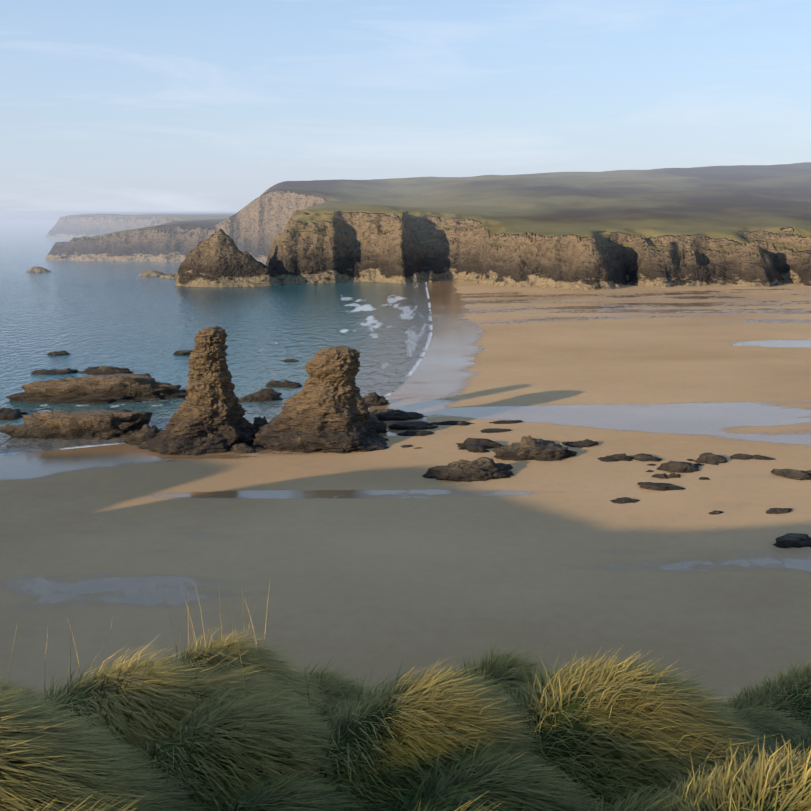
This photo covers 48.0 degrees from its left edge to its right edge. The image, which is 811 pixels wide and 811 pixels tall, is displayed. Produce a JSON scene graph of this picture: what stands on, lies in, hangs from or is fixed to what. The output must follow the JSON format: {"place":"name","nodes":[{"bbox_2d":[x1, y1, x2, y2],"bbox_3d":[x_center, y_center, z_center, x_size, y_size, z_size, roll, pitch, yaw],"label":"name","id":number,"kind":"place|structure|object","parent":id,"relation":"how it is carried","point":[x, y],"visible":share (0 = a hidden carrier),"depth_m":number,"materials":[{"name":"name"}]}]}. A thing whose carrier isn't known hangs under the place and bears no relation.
{"place":"outdoors","nodes":[
{"label":"outdoors","id":0,"kind":"place"},
{"bbox_2d":[0,220,432,454],"bbox_3d":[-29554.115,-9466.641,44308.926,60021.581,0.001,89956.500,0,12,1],"label":"sea","id":1,"kind":"structure","parent":0,"point":[87,314],"depth_m":253.78,"materials":[{"name":"liquid"}]},
{"bbox_2d":[30,368,78,374],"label":"reef","id":2,"kind":"object","parent":1,"relation":"in","point":[53,371],"visible":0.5,"depth_m":180.72},
{"bbox_2d":[47,350,69,354],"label":"reef","id":3,"kind":"object","parent":1,"relation":"in","point":[63,352],"visible":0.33,"depth_m":204.29},
{"bbox_2d":[78,366,132,374],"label":"reef","id":4,"kind":"object","parent":1,"relation":"in","point":[107,370],"visible":0.56,"depth_m":181.08},
{"bbox_2d":[173,350,192,354],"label":"reef","id":5,"kind":"object","parent":1,"relation":"in","point":[183,352],"visible":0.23,"depth_m":204.39},
{"bbox_2d":[283,359,298,361],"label":"reef","id":6,"kind":"object","parent":1,"relation":"in","point":[290,360],"visible":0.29,"depth_m":194.94},
{"bbox_2d":[0,279,810,704],"bbox_3d":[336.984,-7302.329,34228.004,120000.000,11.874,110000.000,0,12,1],"label":"ground","id":7,"kind":"structure","parent":0,"point":[390,553],"depth_m":91.44,"materials":[{"name":"beige sand"}]},
{"bbox_2d":[0,408,27,419],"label":"reef","id":8,"kind":"object","parent":7,"relation":"on","point":[8,414],"visible":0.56,"depth_m":142.02},
{"bbox_2d":[0,409,152,440],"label":"reef","id":9,"kind":"object","parent":7,"relation":"on","point":[100,424],"visible":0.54,"depth_m":129.32},
{"bbox_2d":[5,373,187,403],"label":"rock","id":10,"kind":"object","parent":7,"relation":"on","point":[106,389],"visible":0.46,"depth_m":154.09,"materials":[{"name":"brown stone"}]},
{"bbox_2d":[124,424,163,444],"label":"rock","id":11,"kind":"object","parent":7,"relation":"on","point":[145,433],"visible":0.42,"depth_m":126.15,"materials":[{"name":"brown stone"}]},
{"bbox_2d":[137,326,257,455],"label":"sea stack","id":12,"kind":"object","parent":7,"relation":"on","point":[207,417],"visible":0.98,"depth_m":122.41,"materials":[{"name":"brown stone"}]},
{"bbox_2d":[159,443,271,454],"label":"rocks","id":13,"kind":"object","parent":7,"relation":"on","point":[241,448],"visible":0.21,"depth_m":121.11,"materials":[{"name":"brown stone"}]},
{"bbox_2d":[252,416,267,428],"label":"rock","id":14,"kind":"object","parent":7,"relation":"on","point":[258,421],"visible":0.02,"depth_m":128.82,"materials":[{"name":"grey stone"}]},
{"bbox_2d":[238,388,282,401],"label":"reef","id":15,"kind":"object","parent":7,"relation":"on","point":[266,394],"visible":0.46,"depth_m":154.50},
{"bbox_2d":[266,380,301,387],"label":"reef","id":16,"kind":"object","parent":7,"relation":"on","point":[279,384],"visible":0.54,"depth_m":167.29},
{"bbox_2d":[250,346,388,453],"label":"sea stack","id":17,"kind":"object","parent":7,"relation":"on","point":[325,409],"visible":1,"depth_m":122.57,"materials":[{"name":"brown stone"}]},
{"bbox_2d":[363,392,389,406],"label":"rock","id":18,"kind":"object","parent":7,"relation":"on","point":[373,399],"visible":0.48,"depth_m":150.88,"materials":[{"name":"brown stone"}]},
{"bbox_2d":[368,414,387,433],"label":"rock","id":19,"kind":"object","parent":7,"relation":"on","point":[381,426],"visible":0.23,"depth_m":131.57,"materials":[{"name":"grey stone"}]},
{"bbox_2d":[370,409,424,420],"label":"reef","id":20,"kind":"object","parent":7,"relation":"on","point":[390,415],"visible":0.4,"depth_m":139.89},
{"bbox_2d":[0,653,810,810],"bbox_3d":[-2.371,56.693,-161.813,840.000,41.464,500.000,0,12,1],"label":"cliff top","id":21,"kind":"structure","parent":7,"relation":"on","point":[572,707],"depth_m":3.44,"materials":[{"name":"green plant"}]},
{"bbox_2d":[0,568,810,810],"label":"tussock grass","id":22,"kind":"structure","parent":21,"relation":"on","point":[280,708],"depth_m":3.39,"materials":[{"name":"green plant"}]},
{"bbox_2d":[388,421,437,429],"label":"reef","id":23,"kind":"object","parent":7,"relation":"on","point":[417,425],"visible":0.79,"depth_m":133.65},
{"bbox_2d":[396,430,433,435],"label":"beach rock","id":24,"kind":"object","parent":7,"relation":"on","point":[414,433],"visible":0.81,"depth_m":129.52,"materials":[{"name":"grey stone"}]},
{"bbox_2d":[432,421,474,425],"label":"beach rock","id":25,"kind":"object","parent":7,"relation":"on","point":[462,423],"visible":0.85,"depth_m":135.78,"materials":[{"name":"grey stone"}]},
{"bbox_2d":[422,457,513,481],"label":"beach rock","id":26,"kind":"object","parent":7,"relation":"on","point":[481,469],"visible":0.88,"depth_m":107.29,"materials":[{"name":"brown stone"}]},
{"bbox_2d":[480,428,510,432],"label":"beach rock","id":27,"kind":"object","parent":7,"relation":"on","point":[494,430],"visible":0.9,"depth_m":130.43,"materials":[{"name":"grey stone"}]},
{"bbox_2d":[490,420,523,423],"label":"beach rock","id":28,"kind":"object","parent":7,"relation":"on","point":[507,421],"visible":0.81,"depth_m":135.97,"materials":[{"name":"grey stone"}]},
{"bbox_2d":[492,435,576,460],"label":"beach rock","id":29,"kind":"object","parent":7,"relation":"on","point":[529,447],"visible":0.81,"depth_m":115.29,"materials":[{"name":"brown stone"}]},
{"bbox_2d":[400,438,810,547],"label":"rocks","id":30,"kind":"object","parent":7,"relation":"on","point":[787,540],"visible":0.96,"depth_m":108.92,"materials":[{"name":"brown stone"}]},
{"bbox_2d":[0,162,810,289],"bbox_3d":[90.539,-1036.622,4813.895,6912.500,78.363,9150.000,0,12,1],"label":"headland","id":31,"kind":"structure","parent":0,"point":[743,225],"depth_m":423.36,"materials":[{"name":"brown stone"}]},
{"bbox_2d":[0,0,810,210],"label":"sky","id":32,"kind":"structure","parent":0,"point":[106,105],"materials":[{"name":"blue"}]}
]}

